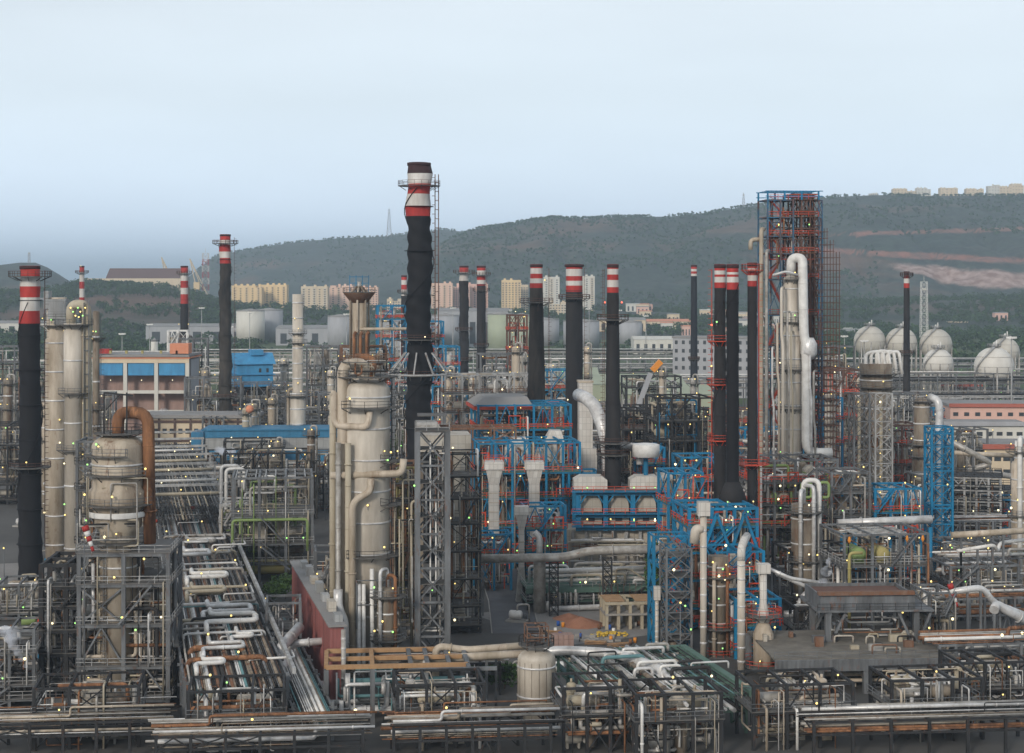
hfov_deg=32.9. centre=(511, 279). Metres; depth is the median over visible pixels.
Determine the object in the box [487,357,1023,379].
pipe rack
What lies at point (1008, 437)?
building
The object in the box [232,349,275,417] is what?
blue house
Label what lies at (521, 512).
flue duct
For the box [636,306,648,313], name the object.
house
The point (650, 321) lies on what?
warehouse
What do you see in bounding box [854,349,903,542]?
process column
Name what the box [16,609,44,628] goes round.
pump skid
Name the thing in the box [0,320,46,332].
warehouse
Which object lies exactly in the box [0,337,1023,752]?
ground
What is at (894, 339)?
spherical tank
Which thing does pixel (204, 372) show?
process column
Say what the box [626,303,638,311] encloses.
house
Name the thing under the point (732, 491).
chimney stack
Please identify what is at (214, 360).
pipe rack
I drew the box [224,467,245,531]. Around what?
standpipe
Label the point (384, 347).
process structure
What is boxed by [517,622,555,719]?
storage tank
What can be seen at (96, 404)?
process column
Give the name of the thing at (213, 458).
process structure
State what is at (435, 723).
pipe rack
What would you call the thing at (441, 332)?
process structure
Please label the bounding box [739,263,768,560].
chimney stack
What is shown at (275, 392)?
process structure
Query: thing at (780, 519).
process structure
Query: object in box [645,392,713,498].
process structure
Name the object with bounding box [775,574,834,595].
header pipe
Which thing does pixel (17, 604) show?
process structure
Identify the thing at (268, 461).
process structure
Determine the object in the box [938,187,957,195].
apartment block
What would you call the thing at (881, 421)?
lattice tower
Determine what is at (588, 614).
pavement
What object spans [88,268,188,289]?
industrial building
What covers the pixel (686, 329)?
house
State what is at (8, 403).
process column
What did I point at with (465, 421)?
process structure
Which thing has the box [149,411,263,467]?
office building
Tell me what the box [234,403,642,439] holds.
pipe rack
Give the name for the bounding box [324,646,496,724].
rack
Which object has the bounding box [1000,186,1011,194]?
apartment block
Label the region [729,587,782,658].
process structure
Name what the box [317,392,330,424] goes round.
process structure
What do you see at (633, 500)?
fired heater
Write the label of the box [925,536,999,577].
process structure
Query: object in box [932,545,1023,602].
pipe rack
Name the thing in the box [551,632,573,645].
brick stack
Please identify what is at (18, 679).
process structure
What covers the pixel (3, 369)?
process structure
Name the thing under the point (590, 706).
process structure
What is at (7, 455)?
process structure
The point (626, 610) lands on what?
concrete frame
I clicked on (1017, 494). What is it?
process column
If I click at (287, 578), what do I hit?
tree
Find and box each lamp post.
[325,464,325,519]
[679,601,680,644]
[987,547,988,620]
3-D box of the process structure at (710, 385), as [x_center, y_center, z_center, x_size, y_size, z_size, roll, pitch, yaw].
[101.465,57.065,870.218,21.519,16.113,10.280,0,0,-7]
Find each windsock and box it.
[82,522,94,680]
[947,580,957,629]
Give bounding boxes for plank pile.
[543,629,561,632]
[584,640,606,644]
[607,642,628,646]
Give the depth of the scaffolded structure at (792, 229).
402.75 m
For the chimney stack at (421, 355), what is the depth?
397.66 m
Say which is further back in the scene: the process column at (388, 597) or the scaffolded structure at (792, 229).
the scaffolded structure at (792, 229)
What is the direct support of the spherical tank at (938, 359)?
on the ground
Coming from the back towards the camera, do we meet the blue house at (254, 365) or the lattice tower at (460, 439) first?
the blue house at (254, 365)
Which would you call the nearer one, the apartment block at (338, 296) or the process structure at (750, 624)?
the process structure at (750, 624)
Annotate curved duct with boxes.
[572,389,603,470]
[621,443,642,464]
[927,393,942,566]
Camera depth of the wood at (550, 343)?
1521.58 m
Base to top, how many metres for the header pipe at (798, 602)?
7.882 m
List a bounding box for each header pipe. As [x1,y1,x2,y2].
[276,622,323,689]
[287,637,321,667]
[412,649,524,704]
[432,642,523,705]
[481,545,678,615]
[543,646,668,702]
[771,568,819,609]
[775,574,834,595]
[783,591,804,628]
[836,515,932,582]
[928,430,929,526]
[948,438,1010,514]
[948,585,1023,652]
[949,450,1013,514]
[951,528,1023,620]
[956,538,1023,620]
[989,601,1023,647]
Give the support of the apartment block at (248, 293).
on the hill at (132, 299)
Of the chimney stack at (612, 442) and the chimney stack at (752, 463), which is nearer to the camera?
the chimney stack at (752, 463)
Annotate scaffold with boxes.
[808,211,840,548]
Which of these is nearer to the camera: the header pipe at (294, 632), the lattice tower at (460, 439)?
the header pipe at (294, 632)
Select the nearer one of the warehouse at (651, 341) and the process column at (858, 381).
the process column at (858, 381)
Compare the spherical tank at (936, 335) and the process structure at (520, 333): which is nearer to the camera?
the spherical tank at (936, 335)
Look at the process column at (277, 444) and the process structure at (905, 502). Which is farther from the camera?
the process column at (277, 444)
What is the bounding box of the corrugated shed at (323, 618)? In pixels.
[290,559,346,705]
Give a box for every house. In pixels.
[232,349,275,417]
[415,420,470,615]
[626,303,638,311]
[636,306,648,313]
[637,303,648,305]
[639,310,650,317]
[660,322,672,329]
[667,313,678,318]
[681,325,690,334]
[699,309,709,314]
[773,316,779,323]
[992,312,1007,320]
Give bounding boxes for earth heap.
[552,613,579,620]
[564,616,602,628]
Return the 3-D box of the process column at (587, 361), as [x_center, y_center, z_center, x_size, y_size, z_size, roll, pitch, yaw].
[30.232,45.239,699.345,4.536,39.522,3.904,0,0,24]
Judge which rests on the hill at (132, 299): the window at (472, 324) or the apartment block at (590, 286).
the apartment block at (590, 286)
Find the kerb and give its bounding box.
[465,533,538,633]
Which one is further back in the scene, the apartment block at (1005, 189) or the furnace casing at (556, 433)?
the apartment block at (1005, 189)
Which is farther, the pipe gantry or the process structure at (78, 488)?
the pipe gantry
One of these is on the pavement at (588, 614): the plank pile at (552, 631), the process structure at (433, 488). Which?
the plank pile at (552, 631)
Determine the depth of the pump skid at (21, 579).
362.24 m
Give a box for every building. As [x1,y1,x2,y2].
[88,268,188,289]
[100,343,201,435]
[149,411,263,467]
[672,335,746,397]
[941,400,1023,421]
[943,419,1023,450]
[970,438,1023,491]
[991,436,1023,438]
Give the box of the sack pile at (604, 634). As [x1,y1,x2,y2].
[590,631,627,636]
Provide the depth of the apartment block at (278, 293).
2540.25 m
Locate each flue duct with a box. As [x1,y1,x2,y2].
[484,455,503,581]
[514,499,528,601]
[524,455,543,572]
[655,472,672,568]
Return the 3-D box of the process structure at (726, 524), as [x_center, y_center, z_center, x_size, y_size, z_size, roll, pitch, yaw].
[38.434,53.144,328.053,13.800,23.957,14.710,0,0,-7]
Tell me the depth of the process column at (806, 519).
337.70 m
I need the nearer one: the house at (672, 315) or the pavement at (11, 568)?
the pavement at (11, 568)
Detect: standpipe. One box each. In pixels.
[219,464,240,499]
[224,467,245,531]
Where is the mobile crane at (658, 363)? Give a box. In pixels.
[632,359,662,415]
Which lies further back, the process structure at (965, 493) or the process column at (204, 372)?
the process column at (204, 372)
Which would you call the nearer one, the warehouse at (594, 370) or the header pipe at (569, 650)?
the header pipe at (569, 650)
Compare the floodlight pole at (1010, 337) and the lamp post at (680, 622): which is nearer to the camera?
the lamp post at (680, 622)
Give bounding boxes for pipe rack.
[0,358,399,381]
[0,391,233,420]
[0,696,181,752]
[42,477,256,513]
[101,426,403,456]
[112,348,779,371]
[137,430,223,558]
[145,709,376,752]
[156,511,295,731]
[197,462,435,499]
[211,371,501,402]
[217,381,563,411]
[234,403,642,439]
[257,617,336,741]
[273,363,848,389]
[374,651,508,697]
[379,699,564,752]
[433,430,651,475]
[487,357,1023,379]
[503,374,913,408]
[555,642,751,732]
[739,436,982,471]
[772,391,1023,425]
[792,699,1023,752]
[837,369,1023,402]
[917,581,1023,640]
[917,625,1023,675]
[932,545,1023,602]
[933,509,1010,560]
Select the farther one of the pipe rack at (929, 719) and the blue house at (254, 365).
the blue house at (254, 365)
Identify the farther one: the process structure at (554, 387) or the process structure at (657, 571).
the process structure at (554, 387)
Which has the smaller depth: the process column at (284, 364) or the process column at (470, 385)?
the process column at (470, 385)
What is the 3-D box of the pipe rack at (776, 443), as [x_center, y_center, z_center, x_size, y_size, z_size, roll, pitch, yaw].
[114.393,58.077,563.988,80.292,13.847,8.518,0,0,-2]
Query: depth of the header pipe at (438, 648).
261.56 m
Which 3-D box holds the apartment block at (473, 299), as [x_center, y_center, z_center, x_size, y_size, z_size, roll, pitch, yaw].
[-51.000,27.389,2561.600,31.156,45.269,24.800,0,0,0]
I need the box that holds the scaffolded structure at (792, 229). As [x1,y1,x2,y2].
[756,190,822,553]
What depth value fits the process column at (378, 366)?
559.59 m
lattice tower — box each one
[413,413,449,646]
[647,528,692,654]
[848,392,869,545]
[869,392,892,541]
[924,425,953,577]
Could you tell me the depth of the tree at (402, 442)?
598.30 m
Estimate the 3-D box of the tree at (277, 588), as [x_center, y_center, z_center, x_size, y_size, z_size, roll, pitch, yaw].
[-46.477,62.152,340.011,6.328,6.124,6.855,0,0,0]
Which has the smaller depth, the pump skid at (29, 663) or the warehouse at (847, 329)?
the pump skid at (29, 663)
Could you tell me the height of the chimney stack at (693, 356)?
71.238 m
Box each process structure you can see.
[0,345,18,420]
[0,421,41,504]
[0,575,46,616]
[0,616,44,706]
[13,368,43,447]
[30,670,146,750]
[38,551,96,699]
[74,437,99,550]
[76,532,182,702]
[100,391,116,435]
[155,468,165,514]
[157,574,190,611]
[166,330,188,351]
[178,337,208,399]
[183,376,241,410]
[185,673,286,752]
[191,448,222,490]
[202,416,224,428]
[218,497,252,554]
[223,436,280,490]
[223,445,312,522]
[231,381,291,424]
[231,468,313,582]
[263,475,287,501]
[264,594,302,655]
[272,386,278,412]
[273,374,278,397]
[298,448,328,510]
[305,387,326,403]
[306,343,349,424]
[309,393,326,424]
[313,544,328,592]
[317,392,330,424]
[339,345,387,383]
[375,302,407,458]
[390,368,441,472]
[390,457,413,637]
[390,667,487,750]
[430,320,444,411]
[430,345,460,455]
[431,444,476,542]
[440,372,527,508]
[450,447,482,633]
[455,414,495,451]
[466,393,572,539]
[469,436,581,568]
[473,529,513,590]
[475,353,527,458]
[505,311,527,378]
[511,313,528,357]
[517,561,664,611]
[518,500,567,578]
[545,368,565,463]
[550,670,634,752]
[564,467,596,521]
[593,400,620,429]
[620,373,681,421]
[620,403,709,509]
[622,674,724,752]
[633,443,665,519]
[643,542,663,600]
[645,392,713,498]
[656,463,708,608]
[670,452,713,554]
[671,497,759,628]
[699,379,713,401]
[707,543,764,631]
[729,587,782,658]
[733,667,856,750]
[739,407,746,441]
[739,424,777,474]
[739,451,839,582]
[740,466,777,535]
[763,452,777,474]
[770,540,855,609]
[777,594,844,629]
[803,396,843,507]
[814,466,871,582]
[815,343,855,462]
[815,366,859,495]
[818,522,930,628]
[857,482,923,584]
[866,663,986,742]
[891,573,948,620]
[892,391,929,435]
[893,421,913,500]
[894,449,933,481]
[896,388,930,415]
[907,471,943,546]
[909,580,957,648]
[910,416,945,435]
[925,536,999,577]
[930,407,944,420]
[930,425,988,493]
[930,556,1021,620]
[937,647,1023,710]
[941,381,982,398]
[943,467,1002,540]
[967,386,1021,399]
[978,480,1010,514]
[983,492,1010,537]
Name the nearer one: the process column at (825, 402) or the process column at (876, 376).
the process column at (876, 376)
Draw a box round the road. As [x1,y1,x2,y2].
[465,525,538,633]
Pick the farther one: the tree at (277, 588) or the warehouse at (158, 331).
the warehouse at (158, 331)
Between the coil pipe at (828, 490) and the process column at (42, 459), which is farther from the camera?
the process column at (42, 459)
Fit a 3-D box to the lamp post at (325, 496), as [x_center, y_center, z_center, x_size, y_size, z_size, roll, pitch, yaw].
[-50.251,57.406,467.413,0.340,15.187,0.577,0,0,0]
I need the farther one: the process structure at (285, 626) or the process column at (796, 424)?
the process column at (796, 424)
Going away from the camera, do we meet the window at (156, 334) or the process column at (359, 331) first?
the process column at (359, 331)
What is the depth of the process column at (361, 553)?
286.64 m
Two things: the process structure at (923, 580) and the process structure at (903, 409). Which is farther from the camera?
the process structure at (903, 409)
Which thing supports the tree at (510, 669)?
on the ground
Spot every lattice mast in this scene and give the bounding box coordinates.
[202,248,208,293]
[386,209,391,236]
[919,281,927,336]
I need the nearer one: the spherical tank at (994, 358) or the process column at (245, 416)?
the process column at (245, 416)
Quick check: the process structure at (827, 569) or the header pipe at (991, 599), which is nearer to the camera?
the header pipe at (991, 599)
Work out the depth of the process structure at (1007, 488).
456.25 m
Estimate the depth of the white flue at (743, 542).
283.46 m
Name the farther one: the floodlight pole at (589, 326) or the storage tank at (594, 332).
the storage tank at (594, 332)
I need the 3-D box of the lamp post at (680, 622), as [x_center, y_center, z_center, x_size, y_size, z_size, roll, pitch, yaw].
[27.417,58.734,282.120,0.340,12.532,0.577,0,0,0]
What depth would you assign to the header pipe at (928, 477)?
380.53 m
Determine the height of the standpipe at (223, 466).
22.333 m
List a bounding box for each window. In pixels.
[152,332,159,341]
[193,332,200,341]
[280,333,286,343]
[312,333,317,343]
[470,322,474,343]
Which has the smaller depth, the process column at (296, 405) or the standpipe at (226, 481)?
the standpipe at (226, 481)
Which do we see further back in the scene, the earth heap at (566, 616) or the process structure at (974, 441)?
the process structure at (974, 441)
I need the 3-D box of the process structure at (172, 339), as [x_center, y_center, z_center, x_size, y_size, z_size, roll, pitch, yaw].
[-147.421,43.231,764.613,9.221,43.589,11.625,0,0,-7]
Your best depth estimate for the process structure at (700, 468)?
384.61 m
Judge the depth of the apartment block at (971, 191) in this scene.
4290.00 m
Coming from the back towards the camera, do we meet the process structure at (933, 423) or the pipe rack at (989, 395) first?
the pipe rack at (989, 395)
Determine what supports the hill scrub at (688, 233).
on the hill at (959, 260)
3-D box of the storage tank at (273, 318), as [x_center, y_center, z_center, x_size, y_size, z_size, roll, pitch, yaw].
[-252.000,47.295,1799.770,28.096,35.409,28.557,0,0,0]
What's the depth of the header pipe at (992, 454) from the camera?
460.47 m
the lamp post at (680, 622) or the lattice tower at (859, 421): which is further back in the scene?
the lattice tower at (859, 421)
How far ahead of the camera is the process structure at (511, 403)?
432.61 m
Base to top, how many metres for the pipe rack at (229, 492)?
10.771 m
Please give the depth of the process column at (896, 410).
559.61 m
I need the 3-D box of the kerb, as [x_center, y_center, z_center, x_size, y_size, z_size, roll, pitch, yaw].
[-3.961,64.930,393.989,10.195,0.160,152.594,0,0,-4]
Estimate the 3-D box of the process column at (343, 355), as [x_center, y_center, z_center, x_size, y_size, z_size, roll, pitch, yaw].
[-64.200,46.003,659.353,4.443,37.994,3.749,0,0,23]
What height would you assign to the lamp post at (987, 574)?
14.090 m
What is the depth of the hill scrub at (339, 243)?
5111.50 m
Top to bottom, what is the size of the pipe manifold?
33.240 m
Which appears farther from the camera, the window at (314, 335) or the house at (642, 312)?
the house at (642, 312)
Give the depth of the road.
343.06 m
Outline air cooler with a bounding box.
[800,582,933,670]
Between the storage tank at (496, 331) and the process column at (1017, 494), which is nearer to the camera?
the process column at (1017, 494)
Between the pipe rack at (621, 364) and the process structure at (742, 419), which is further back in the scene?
the pipe rack at (621, 364)
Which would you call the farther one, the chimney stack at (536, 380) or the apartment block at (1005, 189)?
the apartment block at (1005, 189)
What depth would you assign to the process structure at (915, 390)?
824.24 m
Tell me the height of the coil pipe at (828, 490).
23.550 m
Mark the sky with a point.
(134, 133)
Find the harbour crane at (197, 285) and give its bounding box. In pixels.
[189,259,207,293]
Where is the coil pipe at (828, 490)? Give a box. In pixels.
[800,481,829,498]
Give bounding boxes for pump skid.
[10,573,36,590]
[13,653,38,664]
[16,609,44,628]
[178,505,196,512]
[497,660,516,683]
[505,603,529,622]
[556,658,570,675]
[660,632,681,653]
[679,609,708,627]
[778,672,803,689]
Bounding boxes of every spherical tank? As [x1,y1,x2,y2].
[854,320,885,375]
[886,323,916,389]
[919,323,952,390]
[923,342,953,396]
[974,340,1014,399]
[992,331,1019,392]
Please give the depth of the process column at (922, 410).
438.18 m
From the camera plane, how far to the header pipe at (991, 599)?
300.92 m
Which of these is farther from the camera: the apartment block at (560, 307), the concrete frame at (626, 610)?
the apartment block at (560, 307)
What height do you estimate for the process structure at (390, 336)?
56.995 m
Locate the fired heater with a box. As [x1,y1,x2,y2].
[552,469,671,574]
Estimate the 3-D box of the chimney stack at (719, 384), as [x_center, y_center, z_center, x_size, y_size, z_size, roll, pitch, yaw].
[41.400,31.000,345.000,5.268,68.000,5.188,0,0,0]
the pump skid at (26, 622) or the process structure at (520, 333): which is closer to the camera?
the pump skid at (26, 622)
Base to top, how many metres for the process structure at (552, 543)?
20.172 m
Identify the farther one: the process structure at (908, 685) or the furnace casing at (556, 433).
the furnace casing at (556, 433)
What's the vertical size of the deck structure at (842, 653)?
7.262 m
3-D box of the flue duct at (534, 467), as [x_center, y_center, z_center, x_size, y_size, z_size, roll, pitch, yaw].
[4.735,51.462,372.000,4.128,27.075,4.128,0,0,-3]
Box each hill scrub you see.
[196,227,462,288]
[440,192,1023,311]
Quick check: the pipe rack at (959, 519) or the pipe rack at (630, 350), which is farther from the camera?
the pipe rack at (630, 350)
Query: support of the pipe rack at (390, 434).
on the ground
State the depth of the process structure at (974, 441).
520.98 m
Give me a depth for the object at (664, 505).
371.93 m
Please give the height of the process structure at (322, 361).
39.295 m
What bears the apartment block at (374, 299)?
on the hill at (132, 299)
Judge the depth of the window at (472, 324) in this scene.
1649.80 m
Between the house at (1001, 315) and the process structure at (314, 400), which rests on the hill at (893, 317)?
the house at (1001, 315)
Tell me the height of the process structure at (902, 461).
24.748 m
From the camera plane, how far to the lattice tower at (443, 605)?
287.94 m
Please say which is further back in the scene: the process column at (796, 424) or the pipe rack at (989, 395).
the pipe rack at (989, 395)
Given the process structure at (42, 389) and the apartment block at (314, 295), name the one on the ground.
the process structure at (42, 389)
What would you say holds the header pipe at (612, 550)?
on the ground
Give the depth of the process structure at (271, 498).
471.43 m
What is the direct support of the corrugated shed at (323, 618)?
on the ground
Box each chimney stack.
[8,266,51,580]
[75,266,88,322]
[176,266,191,339]
[212,234,237,410]
[388,162,451,560]
[397,275,407,399]
[455,266,472,390]
[472,266,490,390]
[519,264,552,487]
[558,264,589,479]
[595,264,630,524]
[688,265,699,382]
[707,264,725,535]
[718,264,747,540]
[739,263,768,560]
[899,271,913,420]
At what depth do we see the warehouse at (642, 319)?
2000.00 m
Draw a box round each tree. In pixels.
[261,580,291,610]
[268,572,291,598]
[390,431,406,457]
[482,661,516,688]
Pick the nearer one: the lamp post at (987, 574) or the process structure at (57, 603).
the process structure at (57, 603)
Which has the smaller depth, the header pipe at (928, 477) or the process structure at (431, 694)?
the process structure at (431, 694)
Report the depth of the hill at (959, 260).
3553.70 m
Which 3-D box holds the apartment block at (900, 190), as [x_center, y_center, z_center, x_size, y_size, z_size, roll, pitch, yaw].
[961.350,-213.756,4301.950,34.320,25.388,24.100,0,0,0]
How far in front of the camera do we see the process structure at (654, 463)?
392.50 m
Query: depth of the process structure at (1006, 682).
263.83 m
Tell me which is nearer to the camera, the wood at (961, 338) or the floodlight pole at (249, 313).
the floodlight pole at (249, 313)
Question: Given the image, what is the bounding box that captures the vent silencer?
[533,530,545,613]
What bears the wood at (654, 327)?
on the ground
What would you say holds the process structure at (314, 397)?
on the ground
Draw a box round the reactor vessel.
[79,392,156,691]
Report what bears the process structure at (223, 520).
on the ground
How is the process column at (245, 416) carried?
on the ground
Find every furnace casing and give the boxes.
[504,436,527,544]
[543,429,564,537]
[576,380,596,474]
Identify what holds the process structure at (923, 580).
on the ground
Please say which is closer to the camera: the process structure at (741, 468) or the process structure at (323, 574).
the process structure at (323, 574)
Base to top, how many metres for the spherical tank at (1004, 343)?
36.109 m
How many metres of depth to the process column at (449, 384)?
499.25 m
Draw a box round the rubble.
[574,633,620,641]
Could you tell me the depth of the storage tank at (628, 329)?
1739.95 m
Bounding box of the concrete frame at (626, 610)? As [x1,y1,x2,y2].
[599,583,651,629]
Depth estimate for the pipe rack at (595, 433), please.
564.03 m
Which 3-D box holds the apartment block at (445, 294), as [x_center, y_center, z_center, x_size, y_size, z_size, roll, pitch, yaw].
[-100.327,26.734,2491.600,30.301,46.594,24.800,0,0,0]
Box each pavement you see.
[0,563,62,583]
[473,604,677,643]
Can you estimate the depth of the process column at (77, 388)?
358.38 m
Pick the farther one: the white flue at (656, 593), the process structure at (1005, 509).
the process structure at (1005, 509)
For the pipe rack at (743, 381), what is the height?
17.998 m
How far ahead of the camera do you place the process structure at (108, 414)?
563.29 m
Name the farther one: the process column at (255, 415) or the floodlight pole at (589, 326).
the floodlight pole at (589, 326)
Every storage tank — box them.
[151,338,157,350]
[236,308,264,343]
[257,308,282,341]
[327,314,348,348]
[431,313,458,348]
[487,311,513,348]
[544,317,558,345]
[563,319,599,347]
[619,320,641,343]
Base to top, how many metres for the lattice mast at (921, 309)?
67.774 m
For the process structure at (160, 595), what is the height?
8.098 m
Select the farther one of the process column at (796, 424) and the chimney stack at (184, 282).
the chimney stack at (184, 282)
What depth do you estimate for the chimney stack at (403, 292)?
798.75 m
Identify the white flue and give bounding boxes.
[341,629,345,719]
[653,586,659,642]
[689,501,709,657]
[737,532,750,676]
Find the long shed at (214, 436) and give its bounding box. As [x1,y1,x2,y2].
[191,425,328,481]
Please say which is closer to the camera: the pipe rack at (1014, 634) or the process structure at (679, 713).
the process structure at (679, 713)
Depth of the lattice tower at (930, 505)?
372.13 m
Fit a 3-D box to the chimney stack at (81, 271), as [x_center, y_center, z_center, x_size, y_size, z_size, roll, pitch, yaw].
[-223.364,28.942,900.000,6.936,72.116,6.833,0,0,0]
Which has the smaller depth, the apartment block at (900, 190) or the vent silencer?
the vent silencer
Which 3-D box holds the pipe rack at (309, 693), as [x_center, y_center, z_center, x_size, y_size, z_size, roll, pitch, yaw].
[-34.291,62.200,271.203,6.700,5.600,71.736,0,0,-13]
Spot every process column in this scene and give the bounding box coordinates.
[0,374,16,475]
[40,291,68,563]
[41,410,43,513]
[55,299,92,571]
[92,311,105,530]
[199,366,211,409]
[239,404,252,426]
[243,399,261,424]
[264,393,278,424]
[270,437,285,483]
[278,354,289,412]
[284,294,311,424]
[302,425,319,518]
[324,366,336,424]
[328,353,422,675]
[337,350,348,374]
[343,275,405,379]
[369,567,406,676]
[374,350,382,379]
[443,366,456,424]
[465,376,477,423]
[508,342,523,482]
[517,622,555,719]
[520,352,527,435]
[545,360,559,419]
[583,342,592,379]
[656,366,667,412]
[686,374,699,433]
[699,554,736,658]
[748,227,832,561]
[784,478,823,603]
[823,389,835,507]
[853,376,859,466]
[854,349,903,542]
[893,401,897,423]
[907,395,934,514]
[955,436,969,514]
[1006,436,1023,602]
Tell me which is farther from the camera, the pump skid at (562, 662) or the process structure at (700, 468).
the process structure at (700, 468)
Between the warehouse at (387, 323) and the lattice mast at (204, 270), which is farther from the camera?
the lattice mast at (204, 270)
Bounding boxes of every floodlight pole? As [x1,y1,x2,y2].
[146,324,152,351]
[199,307,204,344]
[246,312,252,348]
[343,314,348,354]
[586,308,591,346]
[860,340,868,354]
[1006,336,1016,403]
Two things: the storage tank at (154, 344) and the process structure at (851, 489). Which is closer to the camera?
the process structure at (851, 489)
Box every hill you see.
[0,263,69,291]
[0,284,779,340]
[188,229,461,302]
[299,195,1023,311]
[817,299,1023,332]
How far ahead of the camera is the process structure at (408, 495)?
311.01 m
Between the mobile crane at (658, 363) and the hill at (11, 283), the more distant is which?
the hill at (11, 283)
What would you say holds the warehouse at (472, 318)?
on the ground
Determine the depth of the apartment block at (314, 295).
2450.00 m
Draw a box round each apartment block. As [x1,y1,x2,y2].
[232,284,263,305]
[261,283,288,307]
[301,285,328,309]
[329,284,353,309]
[355,286,378,309]
[387,297,400,311]
[431,282,452,308]
[453,283,469,307]
[468,282,487,307]
[502,278,520,308]
[521,285,527,309]
[543,275,559,307]
[549,300,565,314]
[583,275,594,310]
[891,188,906,195]
[915,187,930,195]
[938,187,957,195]
[964,188,983,195]
[986,184,999,194]
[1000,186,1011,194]
[1009,183,1023,194]
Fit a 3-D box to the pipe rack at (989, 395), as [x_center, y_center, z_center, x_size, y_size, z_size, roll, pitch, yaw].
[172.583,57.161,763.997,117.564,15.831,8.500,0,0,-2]
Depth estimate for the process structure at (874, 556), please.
319.98 m
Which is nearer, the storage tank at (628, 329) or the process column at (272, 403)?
the process column at (272, 403)
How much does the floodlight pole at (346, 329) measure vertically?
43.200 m
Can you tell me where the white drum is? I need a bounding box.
[632,443,659,524]
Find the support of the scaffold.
on the ground
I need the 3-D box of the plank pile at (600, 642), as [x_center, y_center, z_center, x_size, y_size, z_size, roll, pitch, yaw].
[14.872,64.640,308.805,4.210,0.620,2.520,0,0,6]
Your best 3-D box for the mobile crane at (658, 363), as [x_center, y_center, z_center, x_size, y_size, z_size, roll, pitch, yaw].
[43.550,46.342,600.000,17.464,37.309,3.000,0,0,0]
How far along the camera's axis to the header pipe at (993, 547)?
330.96 m
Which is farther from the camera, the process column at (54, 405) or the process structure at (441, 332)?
the process structure at (441, 332)
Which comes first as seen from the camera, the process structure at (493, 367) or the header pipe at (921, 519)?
the header pipe at (921, 519)
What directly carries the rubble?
on the pavement at (588, 614)
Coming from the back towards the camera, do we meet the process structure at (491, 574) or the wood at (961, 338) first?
the wood at (961, 338)
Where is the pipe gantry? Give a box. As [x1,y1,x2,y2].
[431,424,516,544]
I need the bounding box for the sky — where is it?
[0,0,1023,280]
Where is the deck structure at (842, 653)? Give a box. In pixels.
[745,629,958,693]
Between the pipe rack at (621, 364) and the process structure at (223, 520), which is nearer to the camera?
the process structure at (223, 520)
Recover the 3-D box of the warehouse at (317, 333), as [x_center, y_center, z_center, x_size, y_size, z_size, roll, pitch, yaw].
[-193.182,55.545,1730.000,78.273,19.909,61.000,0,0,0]
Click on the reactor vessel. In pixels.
(120, 497)
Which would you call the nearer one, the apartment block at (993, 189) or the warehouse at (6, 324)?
the warehouse at (6, 324)
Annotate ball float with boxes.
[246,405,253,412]
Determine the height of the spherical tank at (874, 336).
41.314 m
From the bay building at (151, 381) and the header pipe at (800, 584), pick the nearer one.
the header pipe at (800, 584)
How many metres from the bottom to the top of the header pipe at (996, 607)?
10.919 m
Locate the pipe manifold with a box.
[597,394,706,497]
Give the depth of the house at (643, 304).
2545.28 m
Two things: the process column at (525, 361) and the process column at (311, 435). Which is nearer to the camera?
the process column at (311, 435)
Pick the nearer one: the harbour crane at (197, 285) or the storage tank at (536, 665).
the storage tank at (536, 665)
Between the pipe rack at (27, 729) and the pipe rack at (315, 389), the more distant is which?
the pipe rack at (315, 389)
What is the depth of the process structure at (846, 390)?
522.46 m
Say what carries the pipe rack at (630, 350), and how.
on the ground
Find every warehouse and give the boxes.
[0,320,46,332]
[145,323,235,343]
[276,325,327,344]
[379,318,433,353]
[437,308,508,346]
[545,367,598,416]
[562,374,685,411]
[596,317,645,331]
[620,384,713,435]
[631,336,672,353]
[646,319,690,328]
[739,318,763,325]
[824,328,859,331]
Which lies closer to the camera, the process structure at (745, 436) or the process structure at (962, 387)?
the process structure at (745, 436)
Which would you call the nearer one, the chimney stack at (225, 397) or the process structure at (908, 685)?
the process structure at (908, 685)
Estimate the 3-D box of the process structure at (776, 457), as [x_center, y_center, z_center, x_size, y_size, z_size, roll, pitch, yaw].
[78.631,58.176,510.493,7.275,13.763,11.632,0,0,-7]
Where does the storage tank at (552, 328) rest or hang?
on the ground
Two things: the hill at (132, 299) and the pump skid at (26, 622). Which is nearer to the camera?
the pump skid at (26, 622)
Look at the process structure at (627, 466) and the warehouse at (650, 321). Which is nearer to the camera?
the process structure at (627, 466)
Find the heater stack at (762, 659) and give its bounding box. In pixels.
[745,563,781,673]
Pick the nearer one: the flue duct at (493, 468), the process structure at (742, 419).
the flue duct at (493, 468)
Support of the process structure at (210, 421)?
on the ground
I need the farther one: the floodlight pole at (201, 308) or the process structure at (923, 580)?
the floodlight pole at (201, 308)
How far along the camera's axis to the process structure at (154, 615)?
262.79 m
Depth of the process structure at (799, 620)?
302.00 m
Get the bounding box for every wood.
[0,278,265,359]
[200,337,817,375]
[203,294,817,336]
[812,290,1023,365]
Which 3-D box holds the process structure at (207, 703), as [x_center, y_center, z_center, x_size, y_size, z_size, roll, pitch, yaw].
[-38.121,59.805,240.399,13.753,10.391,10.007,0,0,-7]

